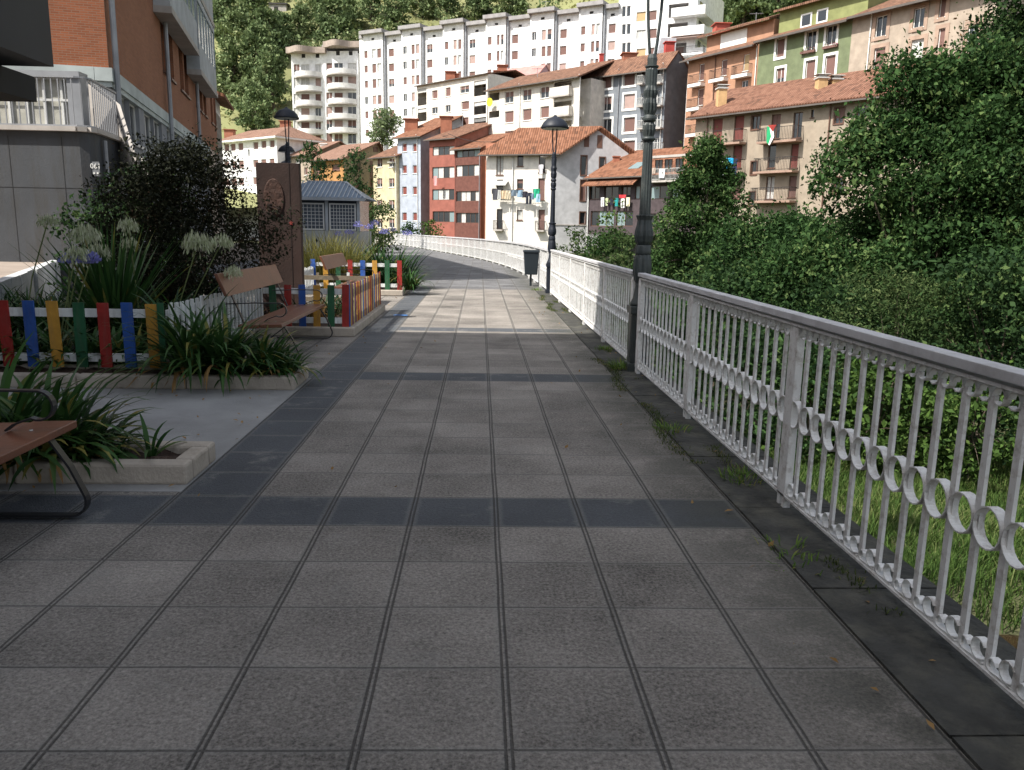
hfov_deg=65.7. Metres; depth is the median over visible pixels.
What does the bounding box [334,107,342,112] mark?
window
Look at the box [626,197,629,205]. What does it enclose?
garment
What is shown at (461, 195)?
window
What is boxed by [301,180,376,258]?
pavilion
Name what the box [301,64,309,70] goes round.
window
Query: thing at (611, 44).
window
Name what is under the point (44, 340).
strap leaf plant
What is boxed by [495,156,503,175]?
window
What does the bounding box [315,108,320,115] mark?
window
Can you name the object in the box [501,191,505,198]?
garment
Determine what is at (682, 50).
window
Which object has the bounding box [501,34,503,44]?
window
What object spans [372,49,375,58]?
window
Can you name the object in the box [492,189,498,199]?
garment
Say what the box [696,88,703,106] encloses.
window
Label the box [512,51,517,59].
window
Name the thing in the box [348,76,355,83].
window
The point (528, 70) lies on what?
house
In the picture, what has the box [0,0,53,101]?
dark building
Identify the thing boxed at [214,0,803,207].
hillside
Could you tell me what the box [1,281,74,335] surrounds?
strap leaf plant
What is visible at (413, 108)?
window
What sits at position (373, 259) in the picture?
strap leaf plant
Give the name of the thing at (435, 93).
window
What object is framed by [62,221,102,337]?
agapanthus
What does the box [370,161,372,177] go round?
window
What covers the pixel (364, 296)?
picket fence
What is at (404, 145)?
window
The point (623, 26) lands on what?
window
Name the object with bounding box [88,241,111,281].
agapanthus
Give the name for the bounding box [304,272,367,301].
picket fence
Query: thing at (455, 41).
window
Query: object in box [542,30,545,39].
window
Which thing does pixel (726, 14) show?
tree
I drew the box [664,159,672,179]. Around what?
window
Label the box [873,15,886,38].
window
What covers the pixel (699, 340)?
bush
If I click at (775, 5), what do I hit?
tree
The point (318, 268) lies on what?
grass clump
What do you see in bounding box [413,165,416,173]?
window
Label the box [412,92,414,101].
window
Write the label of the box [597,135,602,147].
window
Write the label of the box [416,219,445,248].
bush
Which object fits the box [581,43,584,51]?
window
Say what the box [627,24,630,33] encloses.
window
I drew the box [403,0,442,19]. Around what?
tree
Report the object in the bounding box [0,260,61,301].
white kerb
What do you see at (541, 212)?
window
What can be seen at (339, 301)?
strap leaf plant
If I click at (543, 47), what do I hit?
window
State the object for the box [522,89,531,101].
window
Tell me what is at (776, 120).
window
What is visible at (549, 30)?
window
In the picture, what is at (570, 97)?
apartment building
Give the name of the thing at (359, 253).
strap leaf plant
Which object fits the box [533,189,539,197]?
garment
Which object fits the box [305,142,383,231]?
house
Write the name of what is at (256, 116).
tree
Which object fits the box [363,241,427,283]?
strap leaf plant
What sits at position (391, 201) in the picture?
window
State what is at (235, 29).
tree
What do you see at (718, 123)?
window
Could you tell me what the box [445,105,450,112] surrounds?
window
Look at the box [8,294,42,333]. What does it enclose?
strap leaf plant
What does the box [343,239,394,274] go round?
strap leaf plant
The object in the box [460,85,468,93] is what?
window
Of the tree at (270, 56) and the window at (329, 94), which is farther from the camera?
the tree at (270, 56)
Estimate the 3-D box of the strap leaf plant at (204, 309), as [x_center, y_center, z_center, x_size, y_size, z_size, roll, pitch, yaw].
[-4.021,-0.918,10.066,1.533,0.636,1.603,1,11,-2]
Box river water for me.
[1000,635,1018,648]
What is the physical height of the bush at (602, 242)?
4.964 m
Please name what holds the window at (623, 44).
in the apartment building at (685, 23)
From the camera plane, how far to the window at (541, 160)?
78.49 m
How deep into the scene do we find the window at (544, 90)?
90.85 m
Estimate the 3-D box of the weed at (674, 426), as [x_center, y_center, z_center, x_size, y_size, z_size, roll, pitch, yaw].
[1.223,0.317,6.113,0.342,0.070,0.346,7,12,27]
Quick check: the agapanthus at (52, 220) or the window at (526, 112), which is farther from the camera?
the window at (526, 112)
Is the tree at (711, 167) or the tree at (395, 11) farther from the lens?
the tree at (395, 11)
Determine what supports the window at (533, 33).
in the apartment building at (399, 64)
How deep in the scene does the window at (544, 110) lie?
91.23 m
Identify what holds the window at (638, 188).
in the house at (614, 177)
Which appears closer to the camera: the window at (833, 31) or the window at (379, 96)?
the window at (833, 31)
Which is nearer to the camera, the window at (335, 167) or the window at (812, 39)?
the window at (812, 39)
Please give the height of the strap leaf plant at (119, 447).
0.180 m
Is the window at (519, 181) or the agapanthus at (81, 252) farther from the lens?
the window at (519, 181)
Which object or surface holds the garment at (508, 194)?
hanging from the washing line
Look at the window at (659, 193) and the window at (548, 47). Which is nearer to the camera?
the window at (659, 193)
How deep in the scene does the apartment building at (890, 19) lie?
63.63 m
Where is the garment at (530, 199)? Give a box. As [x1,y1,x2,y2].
[526,193,531,203]
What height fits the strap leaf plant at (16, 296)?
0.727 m
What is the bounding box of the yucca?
[7,218,198,331]
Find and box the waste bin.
[523,250,539,285]
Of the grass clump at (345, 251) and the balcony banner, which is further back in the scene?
the balcony banner
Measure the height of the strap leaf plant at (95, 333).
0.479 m
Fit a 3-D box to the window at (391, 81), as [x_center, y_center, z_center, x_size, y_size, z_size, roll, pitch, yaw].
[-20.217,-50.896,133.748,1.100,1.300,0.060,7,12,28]
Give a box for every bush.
[36,188,212,304]
[61,120,317,323]
[69,154,200,294]
[369,200,401,252]
[393,221,422,247]
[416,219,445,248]
[556,225,597,306]
[571,227,634,322]
[599,225,660,341]
[613,283,759,409]
[621,248,785,398]
[654,232,714,278]
[666,316,847,450]
[703,266,934,431]
[743,319,888,462]
[761,353,971,471]
[784,260,1022,462]
[806,209,895,310]
[870,349,1018,484]
[893,241,1023,477]
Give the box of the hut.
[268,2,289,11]
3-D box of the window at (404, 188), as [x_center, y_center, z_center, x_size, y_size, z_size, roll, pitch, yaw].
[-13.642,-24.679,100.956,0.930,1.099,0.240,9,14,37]
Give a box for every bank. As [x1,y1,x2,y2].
[234,240,605,276]
[568,279,1023,635]
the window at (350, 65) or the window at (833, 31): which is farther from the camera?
the window at (350, 65)
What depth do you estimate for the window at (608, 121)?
90.41 m
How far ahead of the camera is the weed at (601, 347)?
10.33 m
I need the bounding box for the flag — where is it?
[766,125,776,144]
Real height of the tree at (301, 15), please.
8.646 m
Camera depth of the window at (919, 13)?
62.96 m
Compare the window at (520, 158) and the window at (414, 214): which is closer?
the window at (520, 158)
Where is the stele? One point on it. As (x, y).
(282, 181)
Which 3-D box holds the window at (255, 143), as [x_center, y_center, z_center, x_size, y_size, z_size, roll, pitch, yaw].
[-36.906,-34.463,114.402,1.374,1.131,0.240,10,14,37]
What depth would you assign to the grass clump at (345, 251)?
18.39 m
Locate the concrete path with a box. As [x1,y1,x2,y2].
[0,378,310,491]
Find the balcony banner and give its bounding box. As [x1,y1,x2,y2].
[487,98,492,105]
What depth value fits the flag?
63.15 m
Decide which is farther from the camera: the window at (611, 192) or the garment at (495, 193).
the garment at (495, 193)
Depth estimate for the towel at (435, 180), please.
94.83 m
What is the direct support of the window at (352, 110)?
in the apartment tower
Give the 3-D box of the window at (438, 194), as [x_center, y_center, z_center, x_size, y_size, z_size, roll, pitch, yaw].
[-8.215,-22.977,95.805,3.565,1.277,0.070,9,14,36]
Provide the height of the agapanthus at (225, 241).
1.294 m
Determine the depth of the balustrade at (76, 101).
17.35 m
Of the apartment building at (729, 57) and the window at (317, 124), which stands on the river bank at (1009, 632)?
the apartment building at (729, 57)
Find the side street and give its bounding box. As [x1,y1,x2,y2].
[0,243,259,277]
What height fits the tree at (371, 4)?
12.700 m
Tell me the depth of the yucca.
9.16 m
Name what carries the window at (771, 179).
in the apartment building at (745, 117)
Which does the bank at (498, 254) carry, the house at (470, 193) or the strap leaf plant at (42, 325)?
the house at (470, 193)
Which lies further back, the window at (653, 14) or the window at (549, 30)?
the window at (549, 30)
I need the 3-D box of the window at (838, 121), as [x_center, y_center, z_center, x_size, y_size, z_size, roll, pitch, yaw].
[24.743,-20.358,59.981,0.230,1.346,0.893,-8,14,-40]
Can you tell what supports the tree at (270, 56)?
on the hillside at (568, 4)
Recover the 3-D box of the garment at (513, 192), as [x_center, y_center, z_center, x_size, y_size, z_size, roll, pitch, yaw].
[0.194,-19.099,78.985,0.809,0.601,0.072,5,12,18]
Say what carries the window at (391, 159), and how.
in the house at (386, 164)
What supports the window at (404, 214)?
in the house at (414, 173)
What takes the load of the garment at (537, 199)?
hanging from the house at (516, 158)
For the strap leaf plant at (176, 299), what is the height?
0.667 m
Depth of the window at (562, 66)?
118.96 m
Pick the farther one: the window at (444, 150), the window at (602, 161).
the window at (444, 150)
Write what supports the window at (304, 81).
in the apartment tower
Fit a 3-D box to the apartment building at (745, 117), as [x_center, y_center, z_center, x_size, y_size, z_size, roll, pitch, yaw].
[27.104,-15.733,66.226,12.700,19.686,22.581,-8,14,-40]
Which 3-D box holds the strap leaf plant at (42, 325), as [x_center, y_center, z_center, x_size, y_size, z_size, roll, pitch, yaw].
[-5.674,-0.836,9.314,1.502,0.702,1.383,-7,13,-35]
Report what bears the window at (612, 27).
in the apartment building at (399, 64)
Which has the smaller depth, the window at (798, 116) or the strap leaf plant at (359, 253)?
the strap leaf plant at (359, 253)
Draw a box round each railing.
[375,234,548,288]
[550,249,634,358]
[635,273,1023,707]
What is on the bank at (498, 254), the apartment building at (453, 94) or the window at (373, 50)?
the apartment building at (453, 94)
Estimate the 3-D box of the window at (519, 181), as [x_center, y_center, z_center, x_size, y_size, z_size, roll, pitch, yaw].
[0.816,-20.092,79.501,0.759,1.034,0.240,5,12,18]
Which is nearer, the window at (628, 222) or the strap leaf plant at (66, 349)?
the strap leaf plant at (66, 349)
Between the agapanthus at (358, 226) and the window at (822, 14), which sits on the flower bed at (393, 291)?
the agapanthus at (358, 226)
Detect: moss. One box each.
[537,294,707,463]
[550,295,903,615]
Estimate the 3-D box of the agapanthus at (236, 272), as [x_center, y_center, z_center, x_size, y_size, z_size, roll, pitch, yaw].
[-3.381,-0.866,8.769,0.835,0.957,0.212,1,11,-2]
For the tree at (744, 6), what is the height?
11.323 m
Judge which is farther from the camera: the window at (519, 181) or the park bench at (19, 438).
the window at (519, 181)
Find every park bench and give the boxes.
[0,388,90,517]
[214,264,332,354]
[319,253,373,288]
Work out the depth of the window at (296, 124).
144.30 m
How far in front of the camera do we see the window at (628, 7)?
112.93 m
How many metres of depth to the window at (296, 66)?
142.34 m
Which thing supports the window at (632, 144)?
in the apartment building at (624, 77)
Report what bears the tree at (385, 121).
on the hillside at (568, 4)
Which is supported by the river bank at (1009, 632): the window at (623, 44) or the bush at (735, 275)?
the bush at (735, 275)
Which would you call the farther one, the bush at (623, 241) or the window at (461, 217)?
the window at (461, 217)
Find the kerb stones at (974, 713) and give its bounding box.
[536,291,1023,769]
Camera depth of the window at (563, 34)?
118.12 m
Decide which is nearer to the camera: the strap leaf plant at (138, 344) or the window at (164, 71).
the strap leaf plant at (138, 344)
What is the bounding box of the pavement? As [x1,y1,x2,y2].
[0,243,977,769]
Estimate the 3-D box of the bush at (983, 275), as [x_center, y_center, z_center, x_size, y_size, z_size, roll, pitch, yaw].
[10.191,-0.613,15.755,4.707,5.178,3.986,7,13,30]
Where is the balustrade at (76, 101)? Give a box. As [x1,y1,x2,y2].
[0,70,90,125]
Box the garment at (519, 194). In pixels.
[517,190,522,196]
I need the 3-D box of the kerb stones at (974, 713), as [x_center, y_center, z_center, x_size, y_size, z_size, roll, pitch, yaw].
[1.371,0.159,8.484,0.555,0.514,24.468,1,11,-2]
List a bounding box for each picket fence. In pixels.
[0,300,166,367]
[165,288,263,360]
[210,283,348,326]
[304,266,313,287]
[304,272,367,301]
[310,259,401,289]
[348,272,380,326]
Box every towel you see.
[434,176,436,185]
[659,169,664,177]
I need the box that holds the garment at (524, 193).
[521,191,527,197]
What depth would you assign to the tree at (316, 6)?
191.19 m
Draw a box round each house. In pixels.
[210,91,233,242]
[222,120,328,240]
[290,141,345,182]
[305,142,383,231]
[367,145,401,244]
[391,115,465,241]
[423,115,491,246]
[449,133,509,247]
[477,126,636,252]
[493,64,549,74]
[581,146,706,280]
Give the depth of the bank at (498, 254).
75.46 m
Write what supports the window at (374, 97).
in the apartment building at (399, 64)
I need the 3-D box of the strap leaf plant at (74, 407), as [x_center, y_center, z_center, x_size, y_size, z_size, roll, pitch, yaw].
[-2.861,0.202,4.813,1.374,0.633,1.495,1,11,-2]
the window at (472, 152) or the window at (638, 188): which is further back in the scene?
the window at (472, 152)
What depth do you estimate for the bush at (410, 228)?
85.76 m
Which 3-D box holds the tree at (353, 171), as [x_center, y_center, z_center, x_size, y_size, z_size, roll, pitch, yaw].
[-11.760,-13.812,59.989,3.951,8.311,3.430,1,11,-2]
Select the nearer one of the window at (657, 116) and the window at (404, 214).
the window at (657, 116)
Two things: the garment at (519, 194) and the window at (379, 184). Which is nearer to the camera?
the garment at (519, 194)
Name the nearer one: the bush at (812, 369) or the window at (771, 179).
the bush at (812, 369)
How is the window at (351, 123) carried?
in the apartment tower
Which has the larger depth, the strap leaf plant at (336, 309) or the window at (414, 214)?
the window at (414, 214)
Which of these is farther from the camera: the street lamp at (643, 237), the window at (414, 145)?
the window at (414, 145)
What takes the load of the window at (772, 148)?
in the apartment building at (745, 117)
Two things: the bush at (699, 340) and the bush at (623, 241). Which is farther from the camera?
the bush at (623, 241)
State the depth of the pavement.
3.28 m
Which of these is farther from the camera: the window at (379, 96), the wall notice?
the window at (379, 96)
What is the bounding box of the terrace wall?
[0,75,150,294]
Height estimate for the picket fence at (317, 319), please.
0.597 m
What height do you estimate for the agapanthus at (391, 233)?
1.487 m
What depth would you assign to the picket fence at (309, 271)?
17.70 m
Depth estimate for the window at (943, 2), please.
61.35 m
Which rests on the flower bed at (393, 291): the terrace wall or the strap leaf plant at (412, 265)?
the strap leaf plant at (412, 265)
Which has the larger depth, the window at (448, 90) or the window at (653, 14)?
the window at (653, 14)
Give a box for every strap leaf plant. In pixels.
[0,288,75,330]
[0,320,47,363]
[0,326,97,365]
[0,327,69,365]
[0,331,123,481]
[0,356,161,493]
[0,387,160,478]
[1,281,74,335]
[3,284,94,344]
[4,285,57,316]
[5,285,77,338]
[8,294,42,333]
[13,317,114,364]
[29,317,122,371]
[30,290,87,305]
[34,287,145,328]
[48,288,140,342]
[63,324,145,369]
[68,283,187,344]
[75,324,169,364]
[88,430,138,458]
[93,284,290,394]
[102,411,188,458]
[112,286,249,347]
[120,298,304,395]
[134,281,208,320]
[154,290,251,326]
[201,324,320,387]
[242,343,322,380]
[307,298,341,316]
[312,295,341,316]
[320,237,369,274]
[334,288,341,306]
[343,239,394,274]
[346,240,410,275]
[357,236,417,283]
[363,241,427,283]
[364,243,435,283]
[391,267,438,291]
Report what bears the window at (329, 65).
in the apartment tower
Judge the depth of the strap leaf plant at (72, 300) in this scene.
10.13 m
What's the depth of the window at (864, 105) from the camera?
58.77 m
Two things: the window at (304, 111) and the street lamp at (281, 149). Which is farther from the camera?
the window at (304, 111)
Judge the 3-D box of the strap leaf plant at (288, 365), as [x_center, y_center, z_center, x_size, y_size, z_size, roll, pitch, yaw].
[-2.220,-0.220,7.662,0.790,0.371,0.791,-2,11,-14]
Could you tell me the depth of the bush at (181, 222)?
10.63 m
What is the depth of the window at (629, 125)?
88.68 m
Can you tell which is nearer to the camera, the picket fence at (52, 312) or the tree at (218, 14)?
the picket fence at (52, 312)
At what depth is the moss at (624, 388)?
6.79 m
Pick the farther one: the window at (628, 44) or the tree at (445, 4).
the tree at (445, 4)
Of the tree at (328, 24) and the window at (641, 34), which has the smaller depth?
the window at (641, 34)
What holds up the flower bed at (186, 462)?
on the concrete path
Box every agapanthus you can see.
[24,213,59,332]
[57,253,77,342]
[60,244,90,334]
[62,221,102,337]
[70,250,102,346]
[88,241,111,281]
[117,218,142,337]
[120,236,141,320]
[180,228,216,301]
[185,232,233,317]
[185,264,242,327]
[353,221,362,256]
[365,223,373,232]
[370,219,378,248]
[387,226,396,252]
[402,229,411,266]
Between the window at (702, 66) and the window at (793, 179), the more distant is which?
the window at (702, 66)
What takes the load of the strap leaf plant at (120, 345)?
on the flower bed at (254, 331)
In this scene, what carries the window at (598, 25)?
in the apartment building at (399, 64)
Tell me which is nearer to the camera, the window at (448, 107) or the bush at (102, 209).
the bush at (102, 209)
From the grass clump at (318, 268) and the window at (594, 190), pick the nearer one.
the grass clump at (318, 268)
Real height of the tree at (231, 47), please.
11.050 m
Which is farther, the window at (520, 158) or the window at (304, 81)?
the window at (304, 81)
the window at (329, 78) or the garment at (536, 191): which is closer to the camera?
the garment at (536, 191)
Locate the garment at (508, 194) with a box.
[506,191,510,198]
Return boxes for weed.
[593,345,613,350]
[603,357,627,369]
[651,419,694,434]
[713,464,764,485]
[752,534,816,559]
[765,550,827,575]
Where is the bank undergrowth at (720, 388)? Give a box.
[576,291,1018,437]
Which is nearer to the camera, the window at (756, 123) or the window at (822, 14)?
the window at (756, 123)
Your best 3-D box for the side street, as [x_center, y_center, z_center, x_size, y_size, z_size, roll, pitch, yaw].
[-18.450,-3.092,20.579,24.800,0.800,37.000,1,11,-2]
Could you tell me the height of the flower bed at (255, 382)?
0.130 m
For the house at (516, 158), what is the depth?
79.03 m
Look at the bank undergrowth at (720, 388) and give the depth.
21.60 m
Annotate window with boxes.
[122,101,143,149]
[144,114,157,155]
[154,121,159,155]
[160,22,165,74]
[167,130,169,157]
[231,143,235,151]
[239,143,243,150]
[254,142,258,149]
[261,140,265,148]
[270,140,274,147]
[294,64,299,74]
[294,77,299,87]
[294,94,299,104]
[294,108,299,114]
[294,121,299,128]
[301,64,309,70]
[301,78,309,84]
[301,94,309,99]
[301,108,309,114]
[301,122,309,127]
[302,203,324,229]
[315,64,320,71]
[315,78,320,85]
[315,94,320,100]
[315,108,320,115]
[315,122,320,128]
[326,63,331,68]
[326,76,331,83]
[326,92,331,102]
[326,107,331,117]
[326,119,331,129]
[326,133,331,141]
[329,203,355,230]
[333,164,339,170]
[334,63,342,67]
[334,76,342,81]
[334,92,342,97]
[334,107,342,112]
[334,120,342,126]
[334,134,342,141]
[348,63,355,69]
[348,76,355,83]
[348,92,355,98]
[348,107,355,113]
[348,120,355,127]
[348,134,355,143]
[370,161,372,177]
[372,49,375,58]
[373,95,376,104]
[376,158,381,167]
[376,178,382,187]
[377,48,380,57]
[378,95,381,103]
[388,158,393,167]
[388,178,394,187]
[388,200,394,209]
[389,48,393,56]
[389,63,393,71]
[389,79,393,86]
[389,95,393,102]
[390,219,393,227]
[403,143,406,151]
[403,165,406,173]
[403,187,406,194]
[403,213,406,220]
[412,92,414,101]
[412,107,414,116]
[413,143,416,151]
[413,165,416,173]
[413,187,416,194]
[413,213,416,220]
[416,44,418,53]
[416,59,418,68]
[416,75,418,84]
[427,44,432,52]
[427,59,432,67]
[427,75,432,82]
[431,90,437,99]
[431,107,437,114]
[433,146,453,155]
[433,166,453,178]
[433,189,453,199]
[433,211,453,221]
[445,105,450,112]
[446,87,450,96]
[454,40,456,49]
[457,149,478,157]
[457,164,478,176]
[457,191,478,200]
[457,213,479,222]
[458,55,460,64]
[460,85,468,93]
[461,101,468,110]
[470,39,474,47]
[470,55,474,63]
[488,37,491,44]
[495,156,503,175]
[497,180,502,197]
[497,209,502,227]
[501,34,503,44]
[504,91,513,103]
[504,111,513,123]
[512,34,517,43]
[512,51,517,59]
[516,156,523,166]
[516,179,522,189]
[516,210,522,220]
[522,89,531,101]
[523,109,530,120]
[532,32,535,39]
[532,48,535,56]
[538,155,545,172]
[538,210,544,229]
[539,106,548,118]
[539,178,544,200]
[540,86,548,98]
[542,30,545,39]
[542,46,545,56]
[547,46,550,55]
[548,29,551,39]
[559,63,565,69]
[560,29,566,38]
[560,46,565,54]
[579,179,586,201]
[579,211,585,224]
[580,155,587,175]
[581,26,584,34]
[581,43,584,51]
[584,136,588,146]
[590,186,599,198]
[591,41,593,51]
[591,211,613,225]
[592,24,594,34]
[596,23,599,34]
[596,41,598,51]
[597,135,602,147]
[599,76,613,90]
[599,156,605,167]
[603,116,613,133]
[604,94,613,112]
[604,186,617,199]
[608,41,614,50]
[609,23,615,32]
[617,211,632,225]
[620,187,630,199]
[621,114,636,134]
[622,6,625,16]
[622,24,625,34]
[622,43,625,51]
[622,73,636,87]
[622,91,636,110]
[622,138,636,149]
[627,6,630,15]
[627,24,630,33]
[627,42,630,51]
[635,186,640,198]
[636,11,645,21]
[636,30,645,39]
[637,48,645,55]
[650,10,656,20]
[650,28,656,38]
[651,185,667,198]
[654,114,659,125]
[654,138,659,148]
[654,159,662,180]
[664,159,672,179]
[675,158,683,177]
[676,46,684,53]
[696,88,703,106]
[699,63,704,80]
[713,118,722,140]
[722,59,727,75]
[732,115,744,140]
[733,145,742,168]
[733,177,740,199]
[742,54,749,71]
[742,80,747,86]
[747,191,755,206]
[749,160,757,175]
[750,114,761,130]
[766,176,774,198]
[767,144,776,168]
[772,114,780,139]
[773,36,786,60]
[773,64,786,82]
[788,144,798,168]
[789,176,796,197]
[792,112,802,138]
[800,12,812,27]
[802,56,817,78]
[803,28,818,53]
[816,7,828,23]
[822,51,838,74]
[823,23,839,46]
[832,106,844,124]
[857,105,865,120]
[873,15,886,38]
[875,47,885,67]
[911,7,924,29]
[912,38,923,57]
[937,0,945,18]
[938,28,945,47]
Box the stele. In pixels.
[256,162,304,314]
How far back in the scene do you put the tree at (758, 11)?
144.28 m
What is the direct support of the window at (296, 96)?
in the apartment tower
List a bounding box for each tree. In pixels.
[212,0,239,37]
[214,6,254,43]
[215,31,256,83]
[221,77,273,115]
[231,85,278,131]
[238,0,268,20]
[239,21,273,81]
[245,5,290,56]
[252,37,289,109]
[270,10,295,41]
[286,2,318,38]
[294,140,336,181]
[308,0,356,46]
[309,0,328,26]
[328,0,371,29]
[333,145,381,204]
[357,0,381,20]
[365,107,403,149]
[379,0,411,29]
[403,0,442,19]
[434,0,459,20]
[462,0,491,18]
[486,0,525,13]
[592,191,634,315]
[630,121,765,339]
[656,200,854,360]
[722,0,771,29]
[723,1,750,24]
[723,2,728,21]
[733,19,1023,389]
[750,0,772,17]
[757,0,794,21]
[780,0,809,6]
[922,0,1023,361]
[942,11,1004,206]
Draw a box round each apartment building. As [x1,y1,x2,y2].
[4,0,217,270]
[359,0,619,150]
[414,70,524,125]
[483,53,613,133]
[581,37,687,149]
[617,0,723,133]
[679,14,779,146]
[686,60,969,252]
[753,0,887,84]
[846,0,1023,71]
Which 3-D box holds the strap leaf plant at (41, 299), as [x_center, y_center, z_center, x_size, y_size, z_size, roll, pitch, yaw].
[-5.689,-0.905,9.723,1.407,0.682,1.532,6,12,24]
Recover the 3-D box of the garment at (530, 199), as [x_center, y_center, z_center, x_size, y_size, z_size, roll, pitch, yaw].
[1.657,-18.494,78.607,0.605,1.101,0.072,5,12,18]
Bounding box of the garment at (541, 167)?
[539,165,543,173]
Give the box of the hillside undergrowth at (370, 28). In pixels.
[214,0,799,133]
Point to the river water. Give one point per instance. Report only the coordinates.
(1012, 640)
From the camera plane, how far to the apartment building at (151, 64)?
23.36 m
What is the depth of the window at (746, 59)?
77.56 m
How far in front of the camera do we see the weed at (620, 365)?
8.93 m
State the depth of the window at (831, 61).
69.86 m
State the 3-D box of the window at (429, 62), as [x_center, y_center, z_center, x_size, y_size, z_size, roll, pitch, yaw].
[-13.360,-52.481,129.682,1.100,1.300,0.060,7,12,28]
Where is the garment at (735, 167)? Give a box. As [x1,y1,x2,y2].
[733,159,737,173]
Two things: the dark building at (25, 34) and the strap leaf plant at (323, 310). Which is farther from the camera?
the strap leaf plant at (323, 310)
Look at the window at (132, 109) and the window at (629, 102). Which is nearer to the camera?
the window at (132, 109)
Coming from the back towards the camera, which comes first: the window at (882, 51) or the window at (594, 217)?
the window at (594, 217)
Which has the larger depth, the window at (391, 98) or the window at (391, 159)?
the window at (391, 98)
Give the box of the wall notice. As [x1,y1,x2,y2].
[90,162,99,175]
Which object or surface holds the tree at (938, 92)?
on the river bank at (1009, 632)
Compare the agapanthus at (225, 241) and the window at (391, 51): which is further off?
the window at (391, 51)
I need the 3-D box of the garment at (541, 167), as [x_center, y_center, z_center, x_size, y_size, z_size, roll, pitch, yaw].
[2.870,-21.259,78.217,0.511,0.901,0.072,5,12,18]
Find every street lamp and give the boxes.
[274,107,298,162]
[278,144,294,162]
[541,115,568,292]
[624,0,663,371]
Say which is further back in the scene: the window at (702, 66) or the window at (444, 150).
the window at (444, 150)
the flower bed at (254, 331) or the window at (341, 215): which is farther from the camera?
the window at (341, 215)
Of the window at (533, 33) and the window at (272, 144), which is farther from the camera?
the window at (533, 33)
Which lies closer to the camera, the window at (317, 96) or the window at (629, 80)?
the window at (629, 80)
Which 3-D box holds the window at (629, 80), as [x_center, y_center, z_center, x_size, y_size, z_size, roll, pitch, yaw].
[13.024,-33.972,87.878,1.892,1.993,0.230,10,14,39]
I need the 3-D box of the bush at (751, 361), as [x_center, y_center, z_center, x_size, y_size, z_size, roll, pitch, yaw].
[5.380,-0.091,17.637,4.434,3.268,3.300,1,11,-2]
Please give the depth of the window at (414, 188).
99.96 m
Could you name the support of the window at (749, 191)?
in the apartment building at (745, 117)
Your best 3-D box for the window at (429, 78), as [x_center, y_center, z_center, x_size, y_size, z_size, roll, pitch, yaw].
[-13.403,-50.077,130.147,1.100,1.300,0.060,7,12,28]
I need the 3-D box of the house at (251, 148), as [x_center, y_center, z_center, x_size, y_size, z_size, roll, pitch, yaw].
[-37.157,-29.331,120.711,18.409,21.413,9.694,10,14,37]
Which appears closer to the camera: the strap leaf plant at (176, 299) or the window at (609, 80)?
the strap leaf plant at (176, 299)
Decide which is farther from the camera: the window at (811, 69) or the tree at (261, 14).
the tree at (261, 14)
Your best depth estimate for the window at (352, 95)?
142.06 m
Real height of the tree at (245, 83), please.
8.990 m
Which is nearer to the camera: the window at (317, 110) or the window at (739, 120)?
the window at (739, 120)
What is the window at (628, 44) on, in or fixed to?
in the apartment building at (685, 23)
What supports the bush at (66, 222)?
on the flower bed at (254, 331)
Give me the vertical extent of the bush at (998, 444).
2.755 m
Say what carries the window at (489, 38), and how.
in the apartment building at (399, 64)
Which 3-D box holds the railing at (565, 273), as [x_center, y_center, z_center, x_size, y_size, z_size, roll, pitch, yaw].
[1.155,-1.720,14.018,0.080,1.092,10.445,1,11,-2]
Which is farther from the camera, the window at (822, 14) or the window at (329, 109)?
the window at (329, 109)
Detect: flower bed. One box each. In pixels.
[0,362,308,389]
[0,441,215,483]
[21,300,260,363]
[179,279,416,295]
[261,303,384,336]
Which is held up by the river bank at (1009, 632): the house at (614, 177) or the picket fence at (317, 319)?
the house at (614, 177)
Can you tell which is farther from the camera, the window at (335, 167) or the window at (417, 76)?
the window at (417, 76)
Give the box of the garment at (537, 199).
[535,194,539,201]
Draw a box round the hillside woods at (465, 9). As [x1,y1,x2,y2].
[212,0,562,94]
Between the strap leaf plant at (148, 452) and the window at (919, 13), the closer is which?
the strap leaf plant at (148, 452)
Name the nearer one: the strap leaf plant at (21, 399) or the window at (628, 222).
the strap leaf plant at (21, 399)
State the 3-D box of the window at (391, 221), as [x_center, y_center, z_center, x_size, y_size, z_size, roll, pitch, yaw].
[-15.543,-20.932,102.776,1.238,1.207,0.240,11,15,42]
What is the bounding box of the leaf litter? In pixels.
[24,297,935,729]
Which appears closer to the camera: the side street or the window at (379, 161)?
the side street
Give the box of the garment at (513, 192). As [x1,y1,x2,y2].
[510,190,517,195]
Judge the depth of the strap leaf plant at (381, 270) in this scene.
19.64 m
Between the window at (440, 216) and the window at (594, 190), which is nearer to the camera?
the window at (594, 190)
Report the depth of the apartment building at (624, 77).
87.65 m
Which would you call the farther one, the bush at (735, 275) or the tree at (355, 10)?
the tree at (355, 10)
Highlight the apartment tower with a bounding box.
[286,39,360,144]
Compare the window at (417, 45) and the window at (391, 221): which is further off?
the window at (417, 45)
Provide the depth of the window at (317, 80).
142.34 m
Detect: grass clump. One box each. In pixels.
[303,229,341,284]
[303,229,364,287]
[304,227,372,286]
[313,229,384,282]
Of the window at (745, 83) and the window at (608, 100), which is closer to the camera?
the window at (745, 83)
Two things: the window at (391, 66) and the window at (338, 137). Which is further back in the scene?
the window at (338, 137)
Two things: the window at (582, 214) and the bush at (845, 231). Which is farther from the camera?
the window at (582, 214)
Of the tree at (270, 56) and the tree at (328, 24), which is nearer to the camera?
the tree at (270, 56)

